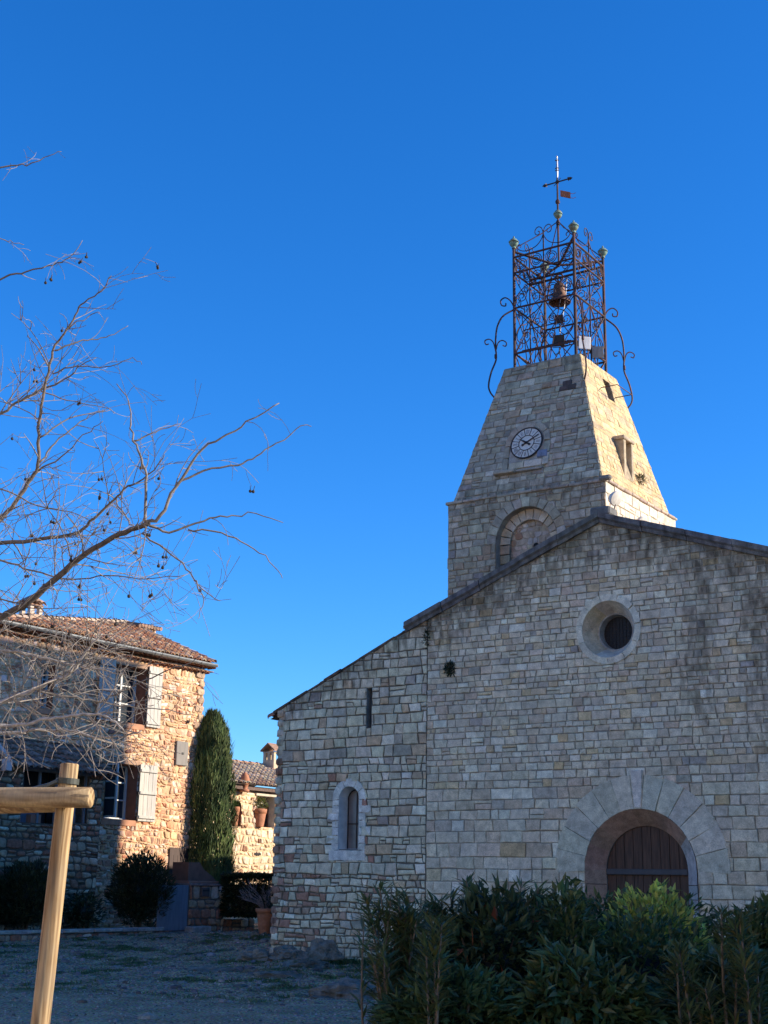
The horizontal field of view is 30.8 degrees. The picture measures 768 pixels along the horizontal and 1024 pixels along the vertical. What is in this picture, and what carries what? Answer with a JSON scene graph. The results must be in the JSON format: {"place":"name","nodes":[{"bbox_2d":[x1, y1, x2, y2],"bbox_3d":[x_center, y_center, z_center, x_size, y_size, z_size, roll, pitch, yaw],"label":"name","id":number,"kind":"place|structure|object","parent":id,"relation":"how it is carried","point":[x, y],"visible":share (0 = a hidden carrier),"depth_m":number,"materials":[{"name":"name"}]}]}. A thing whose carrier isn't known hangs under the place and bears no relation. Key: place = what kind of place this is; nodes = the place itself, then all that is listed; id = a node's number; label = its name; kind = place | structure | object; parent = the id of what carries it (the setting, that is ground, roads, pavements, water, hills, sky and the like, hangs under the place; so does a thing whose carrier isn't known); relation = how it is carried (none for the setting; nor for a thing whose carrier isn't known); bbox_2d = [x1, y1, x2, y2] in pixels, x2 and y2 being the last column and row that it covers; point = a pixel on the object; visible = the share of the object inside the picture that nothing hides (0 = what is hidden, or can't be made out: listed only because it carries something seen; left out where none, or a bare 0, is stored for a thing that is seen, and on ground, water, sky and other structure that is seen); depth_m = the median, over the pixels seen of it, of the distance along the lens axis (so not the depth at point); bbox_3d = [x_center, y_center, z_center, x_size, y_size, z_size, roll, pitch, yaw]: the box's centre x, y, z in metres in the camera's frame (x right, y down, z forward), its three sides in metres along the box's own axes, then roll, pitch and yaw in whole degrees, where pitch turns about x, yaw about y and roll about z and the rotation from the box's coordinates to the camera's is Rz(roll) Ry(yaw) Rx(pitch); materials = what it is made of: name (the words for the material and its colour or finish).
{"place":"outdoors","nodes":[
{"label":"outdoors","id":0,"kind":"place"},
{"bbox_2d":[0,923,387,1023],"bbox_3d":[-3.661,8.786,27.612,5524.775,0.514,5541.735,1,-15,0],"label":"ground","id":1,"kind":"structure","parent":0,"point":[131,1013],"depth_m":22.05,"materials":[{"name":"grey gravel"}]},
{"bbox_2d":[0,763,94,1023],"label":"tree stake frame","id":2,"kind":"object","parent":1,"relation":"on","point":[64,798],"visible":1,"depth_m":5.78,"materials":[{"name":"wood"},{"name":"metal"}]},
{"bbox_2d":[0,927,163,942],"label":"planter wall","id":3,"kind":"structure","parent":1,"relation":"on","point":[12,935],"depth_m":34.88,"materials":[{"name":"stone"}]},
{"bbox_2d":[0,858,70,929],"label":"garden bush","id":4,"kind":"object","parent":3,"relation":"on","point":[22,898],"visible":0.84,"depth_m":34.11,"materials":[{"name":"green plant"}]},
{"bbox_2d":[62,889,107,928],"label":"garden bush","id":5,"kind":"object","parent":3,"relation":"on","point":[82,912],"visible":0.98,"depth_m":35.79,"materials":[{"name":"green plant"}]},
{"bbox_2d":[103,845,176,926],"bbox_3d":[-6.626,10.171,37.754,2.124,2.232,1.732,1,-15,0],"label":"garden bush","id":6,"kind":"object","parent":3,"relation":"on","point":[138,896],"visible":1,"depth_m":37.41,"materials":[{"name":"green plant"}]},
{"bbox_2d":[142,920,155,926],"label":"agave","id":7,"kind":"object","parent":3,"relation":"on","point":[150,924],"visible":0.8,"depth_m":37.51,"materials":[{"name":"green plant"}]},
{"bbox_2d":[0,595,217,929],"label":"stone house","id":8,"kind":"structure","parent":1,"relation":"on","point":[140,811],"depth_m":40.03,"materials":[{"name":"stone"}]},
{"bbox_2d":[36,659,56,715],"bbox_3d":[-9.453,4.866,38.679,0.355,1.520,0.670,-9,-18,33],"label":"window","id":9,"kind":"structure","parent":8,"relation":"in","point":[46,711],"depth_m":38.80,"materials":[{"name":"glass"}]},
{"bbox_2d":[100,757,140,826],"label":"window","id":10,"kind":"structure","parent":8,"relation":"in","point":[120,800],"depth_m":40.85,"materials":[{"name":"glass"}]},
{"bbox_2d":[110,659,148,730],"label":"window","id":11,"kind":"structure","parent":8,"relation":"in","point":[140,692],"depth_m":41.74,"materials":[{"name":"paint"}]},
{"bbox_2d":[168,848,189,878],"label":"door","id":12,"kind":"structure","parent":8,"relation":"in","point":[175,854],"depth_m":41.95,"materials":[{"name":"paint"}]},
{"bbox_2d":[0,146,310,788],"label":"bare tree","id":13,"kind":"object","parent":1,"relation":"on","point":[44,588],"visible":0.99,"depth_m":7.54,"materials":[{"name":"brown plant"}]},
{"bbox_2d":[154,885,188,933],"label":"garden gate","id":14,"kind":"structure","parent":1,"relation":"on","point":[174,920],"depth_m":37.93,"materials":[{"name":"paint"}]},
{"bbox_2d":[0,929,374,1023],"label":"loose stones","id":15,"kind":"object","parent":1,"relation":"on","point":[146,1015],"visible":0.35,"depth_m":23.77,"materials":[{"name":"grey gravel"}]},
{"bbox_2d":[171,862,218,886],"bbox_3d":[-5.477,11.200,39.929,0.760,2.241,1.316,-9,-18,33],"label":"brick barbecue","id":16,"kind":"object","parent":1,"relation":"on","point":[189,872],"visible":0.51,"depth_m":39.70,"materials":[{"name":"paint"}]},
{"bbox_2d":[185,926,210,932],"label":"stone block","id":17,"kind":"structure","parent":1,"relation":"on","point":[195,929],"depth_m":38.12,"materials":[{"name":"grey stone"}]},
{"bbox_2d":[176,883,223,930],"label":"gate pillar","id":18,"kind":"structure","parent":1,"relation":"on","point":[204,901],"depth_m":38.94,"materials":[{"name":"stone"}]},
{"bbox_2d":[186,707,239,892],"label":"cypress tree","id":19,"kind":"object","parent":1,"relation":"on","point":[215,802],"visible":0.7,"depth_m":42.84,"materials":[{"name":"green plant"}]},
{"bbox_2d":[196,743,277,922],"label":"stone house","id":20,"kind":"structure","parent":1,"relation":"on","point":[253,849],"depth_m":48.79,"materials":[{"name":"stone"}]},
{"bbox_2d":[232,799,240,825],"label":"flower pot","id":21,"kind":"object","parent":20,"relation":"on","point":[238,807],"visible":0.37,"depth_m":48.01,"materials":[{"name":"ceramic"}]},
{"bbox_2d":[240,772,249,791],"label":"terracotta finial","id":22,"kind":"object","parent":20,"relation":"on","point":[245,776],"visible":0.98,"depth_m":48.10,"materials":[{"name":"orange ceramic"}]},
{"bbox_2d":[254,796,268,826],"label":"flower pot","id":23,"kind":"object","parent":20,"relation":"on","point":[260,812],"visible":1,"depth_m":48.72,"materials":[{"name":"ceramic"}]},
{"bbox_2d":[256,793,276,827],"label":"window","id":24,"kind":"structure","parent":20,"relation":"in","point":[270,816],"depth_m":49.71,"materials":[{"name":"paint"}]},
{"bbox_2d":[222,919,254,930],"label":"wall","id":25,"kind":"structure","parent":1,"relation":"on","point":[234,924],"depth_m":40.01,"materials":[{"name":"stone"}]},
{"bbox_2d":[218,871,273,918],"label":"clipped hedge","id":26,"kind":"object","parent":25,"relation":"on","point":[239,906],"visible":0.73,"depth_m":39.58,"materials":[{"name":"green plant"}]},
{"bbox_2d":[235,947,272,960],"bbox_3d":[-2.437,8.297,26.166,0.667,0.251,0.547,6,-16,-18],"label":"rock","id":27,"kind":"object","parent":1,"relation":"on","point":[252,953],"visible":0.99,"depth_m":25.98,"materials":[{"name":"grey stone"}]},
{"bbox_2d":[251,930,260,935],"bbox_3d":[-3.143,10.434,33.928,0.853,0.496,0.713,1,-15,0],"label":"stone block","id":28,"kind":"object","parent":1,"relation":"on","point":[255,932],"depth_m":33.92,"materials":[{"name":"grey stone"}]},
{"bbox_2d":[238,879,272,933],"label":"potted shrub","id":29,"kind":"object","parent":28,"relation":"on","point":[264,915],"visible":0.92,"depth_m":34.06,"materials":[{"name":"green plant"}]},
{"bbox_2d":[269,945,309,959],"bbox_3d":[-1.806,8.240,26.080,0.752,0.270,0.620,7,-16,-21],"label":"rock","id":30,"kind":"object","parent":1,"relation":"on","point":[290,952],"visible":1,"depth_m":25.90,"materials":[{"name":"grey stone"}]},
{"bbox_2d":[282,960,333,967],"bbox_3d":[-1.590,9.098,27.971,1.085,0.262,0.955,-6,-17,25],"label":"rock","id":31,"kind":"object","parent":1,"relation":"on","point":[309,963],"visible":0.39,"depth_m":27.83,"materials":[{"name":"grey stone"}]},
{"bbox_2d":[306,938,344,960],"bbox_3d":[-1.198,8.616,27.452,0.854,0.439,0.344,1,-15,0],"label":"rock","id":32,"kind":"object","parent":1,"relation":"on","point":[321,949],"visible":0.91,"depth_m":27.33,"materials":[{"name":"grey stone"}]},
{"bbox_2d":[308,977,376,999],"bbox_3d":[-0.421,7.069,20.544,1.416,0.402,1.062,1,-15,0],"label":"rock","id":33,"kind":"object","parent":1,"relation":"on","point":[341,988],"visible":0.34,"depth_m":20.29,"materials":[{"name":"grey stone"}]},
{"bbox_2d":[341,913,408,1023],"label":"oleander shrub","id":34,"kind":"object","parent":1,"relation":"on","point":[386,989],"visible":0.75,"depth_m":10.62,"materials":[{"name":"green plant"}]},
{"bbox_2d":[350,877,459,1022],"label":"oleander shrub","id":35,"kind":"object","parent":1,"relation":"on","point":[405,918],"visible":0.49,"depth_m":11.16,"materials":[{"name":"green plant"}]},
{"bbox_2d":[403,910,462,1023],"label":"oleander shrub","id":36,"kind":"object","parent":1,"relation":"on","point":[433,952],"visible":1,"depth_m":9.95,"materials":[{"name":"green plant"}]},
{"bbox_2d":[365,957,535,1023],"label":"evergreen shrub","id":37,"kind":"object","parent":1,"relation":"on","point":[474,994],"visible":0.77,"depth_m":10.15,"materials":[{"name":"green plant"}]},
{"bbox_2d":[419,870,509,962],"bbox_3d":[0.671,3.893,11.593,0.892,1.801,0.789,1,-15,0],"label":"oleander shrub","id":38,"kind":"object","parent":1,"relation":"on","point":[439,908],"visible":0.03,"depth_m":11.69,"materials":[{"name":"green plant"}]},
{"bbox_2d":[428,874,559,1015],"bbox_3d":[0.891,3.754,10.995,1.210,1.769,0.951,1,-15,0],"label":"evergreen shrub","id":39,"kind":"object","parent":1,"relation":"on","point":[488,944],"visible":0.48,"depth_m":10.99,"materials":[{"name":"green plant"}]},
{"bbox_2d":[267,506,767,959],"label":"church","id":40,"kind":"structure","parent":1,"relation":"on","point":[571,719],"depth_m":28.05,"materials":[{"name":"stone"}]},
{"bbox_2d":[327,778,370,860],"bbox_3d":[-0.692,6.661,30.177,1.140,1.737,0.308,-9,-18,33],"label":"arched window","id":41,"kind":"structure","parent":40,"relation":"in","point":[349,811],"depth_m":30.23,"materials":[{"name":"stone"}]},
{"bbox_2d":[366,688,371,727],"bbox_3d":[-0.206,4.331,30.617,0.130,0.860,0.430,-9,-18,33],"label":"slit window","id":42,"kind":"structure","parent":40,"relation":"in","point":[369,690],"depth_m":30.55,"materials":[{"name":"black"}]},
{"bbox_2d":[420,627,429,649],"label":"wall plant","id":43,"kind":"object","parent":40,"relation":"attached to","point":[427,633],"depth_m":29.96,"materials":[{"name":"green plant"}]},
{"bbox_2d":[441,659,455,677],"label":"wall plant","id":44,"kind":"object","parent":40,"relation":"attached to","point":[448,668],"depth_m":29.42,"materials":[{"name":"green plant"}]},
{"bbox_2d":[446,353,676,623],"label":"bell tower","id":45,"kind":"structure","parent":40,"relation":"on","point":[558,448],"depth_m":31.16,"materials":[{"name":"stone"}]},
{"bbox_2d":[484,156,634,407],"bbox_3d":[4.237,-5.707,33.730,2.666,6.524,2.666,-9,-18,33],"label":"iron belfry","id":46,"kind":"object","parent":45,"relation":"on","point":[573,226],"visible":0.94,"depth_m":33.33,"materials":[{"name":"orange metal"}]},
{"bbox_2d":[547,274,569,306],"bbox_3d":[4.232,-5.355,33.636,0.531,0.869,0.531,6,-16,-18],"label":"bell","id":47,"kind":"object","parent":46,"relation":"hanging from","point":[560,291],"visible":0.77,"depth_m":33.58,"materials":[{"name":"brown metal"}]},
{"bbox_2d":[553,334,565,353],"bbox_3d":[4.130,-3.942,32.847,0.329,0.453,0.168,-3,-16,16],"label":"square floodlight","id":48,"kind":"object","parent":46,"relation":"attached to","point":[559,338],"visible":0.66,"depth_m":32.82,"materials":[{"name":"paint"}]},
{"bbox_2d":[554,314,564,327],"bbox_3d":[4.168,-4.488,33.096,0.259,0.374,0.169,-3,-16,16],"label":"square floodlight","id":49,"kind":"object","parent":46,"relation":"attached to","point":[561,318],"visible":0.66,"depth_m":33.06,"materials":[{"name":"paint"}]},
{"bbox_2d":[578,336,590,355],"bbox_3d":[4.613,-3.801,32.146,0.350,0.478,0.160,4,-15,-11],"label":"square floodlight","id":50,"kind":"object","parent":46,"relation":"attached to","point":[587,342],"visible":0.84,"depth_m":32.12,"materials":[{"name":"paint"}]},
{"bbox_2d":[592,346,604,365],"bbox_3d":[5.017,-3.657,32.708,0.330,0.450,0.175,0,-15,5],"label":"square floodlight","id":51,"kind":"object","parent":46,"relation":"attached to","point":[598,352],"visible":1,"depth_m":32.67,"materials":[{"name":"paint"}]},
{"bbox_2d":[609,491,621,508],"bbox_3d":[4.807,-0.207,29.338,0.363,0.443,0.315,-9,-18,33],"label":"wall floodlight","id":52,"kind":"object","parent":45,"relation":"attached to","point":[615,498],"depth_m":29.27,"materials":[{"name":"paint"}]},
{"bbox_2d":[637,516,647,520],"bbox_3d":[5.544,0.328,30.345,0.363,0.443,0.315,-9,-18,33],"label":"wall floodlight","id":53,"kind":"object","parent":45,"relation":"attached to","point":[643,518],"depth_m":30.27,"materials":[{"name":"paint"}]},
{"bbox_2d":[635,473,650,484],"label":"wall plant","id":54,"kind":"object","parent":45,"relation":"on","point":[642,477],"depth_m":31.70,"materials":[{"name":"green plant"}]},
{"bbox_2d":[576,594,640,662],"bbox_3d":[4.596,2.380,27.880,1.403,1.402,0.576,-9,-18,33],"label":"round window","id":55,"kind":"structure","parent":40,"relation":"in","point":[606,631],"depth_m":27.98,"materials":[{"name":"stone"}]},
{"bbox_2d":[605,819,693,916],"bbox_3d":[4.988,7.381,26.307,1.800,3.100,0.095,-9,-18,33],"label":"door","id":56,"kind":"structure","parent":40,"relation":"in","point":[642,855],"depth_m":26.53,"materials":[{"name":"brown wood"}]},
{"bbox_2d":[501,875,575,941],"bbox_3d":[1.313,4.034,12.010,0.874,1.763,0.757,1,-15,0],"label":"oleander shrub","id":57,"kind":"object","parent":1,"relation":"on","point":[538,890],"visible":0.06,"depth_m":12.08,"materials":[{"name":"green plant"}]},
{"bbox_2d":[514,872,616,977],"bbox_3d":[1.458,3.764,11.120,0.925,1.732,0.694,1,-15,0],"label":"evergreen shrub","id":58,"kind":"object","parent":1,"relation":"on","point":[569,936],"visible":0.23,"depth_m":11.18,"materials":[{"name":"green plant"}]},
{"bbox_2d":[487,930,686,1023],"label":"evergreen shrub","id":59,"kind":"object","parent":1,"relation":"on","point":[587,989],"visible":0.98,"depth_m":10.11,"materials":[{"name":"green plant"}]},
{"bbox_2d":[518,879,760,944],"bbox_3d":[2.239,4.474,13.630,3.663,1.748,1.937,-5,-16,22],"label":"evergreen shrub","id":60,"kind":"object","parent":1,"relation":"on","point":[596,905],"visible":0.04,"depth_m":13.69,"materials":[{"name":"green plant"}]},
{"bbox_2d":[581,900,719,993],"bbox_3d":[2.123,3.929,11.278,1.567,1.521,1.175,1,-15,0],"label":"evergreen shrub","id":61,"kind":"object","parent":1,"relation":"on","point":[646,957],"visible":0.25,"depth_m":11.26,"materials":[{"name":"green plant"}]},
{"bbox_2d":[598,879,712,967],"bbox_3d":[2.336,4.041,12.064,1.180,1.712,0.899,1,-15,0],"label":"evergreen shrub","id":62,"kind":"object","parent":1,"relation":"on","point":[659,896],"visible":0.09,"depth_m":12.14,"materials":[{"name":"green plant"}]},
{"bbox_2d":[657,930,727,1023],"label":"oleander shrub","id":63,"kind":"object","parent":1,"relation":"on","point":[674,961],"visible":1,"depth_m":10.04,"materials":[{"name":"green plant"}]},
{"bbox_2d":[641,940,767,1023],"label":"evergreen shrub","id":64,"kind":"object","parent":1,"relation":"on","point":[702,972],"visible":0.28,"depth_m":10.46,"materials":[{"name":"green plant"}]},
{"bbox_2d":[699,901,767,1023],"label":"oleander shrub","id":65,"kind":"object","parent":1,"relation":"on","point":[743,974],"visible":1,"depth_m":10.01,"materials":[{"name":"green plant"}]},
{"bbox_2d":[711,890,767,968],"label":"evergreen shrub","id":66,"kind":"object","parent":1,"relation":"on","point":[752,907],"visible":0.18,"depth_m":11.23,"materials":[{"name":"green plant"}]},
{"bbox_2d":[728,895,767,945],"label":"oleander shrub","id":67,"kind":"object","parent":1,"relation":"on","point":[764,913],"visible":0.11,"depth_m":11.36,"materials":[{"name":"green plant"}]},
{"bbox_2d":[0,0,767,788],"label":"sky","id":68,"kind":"structure","parent":0,"point":[334,194],"materials":[{"name":"blue"}]}
]}

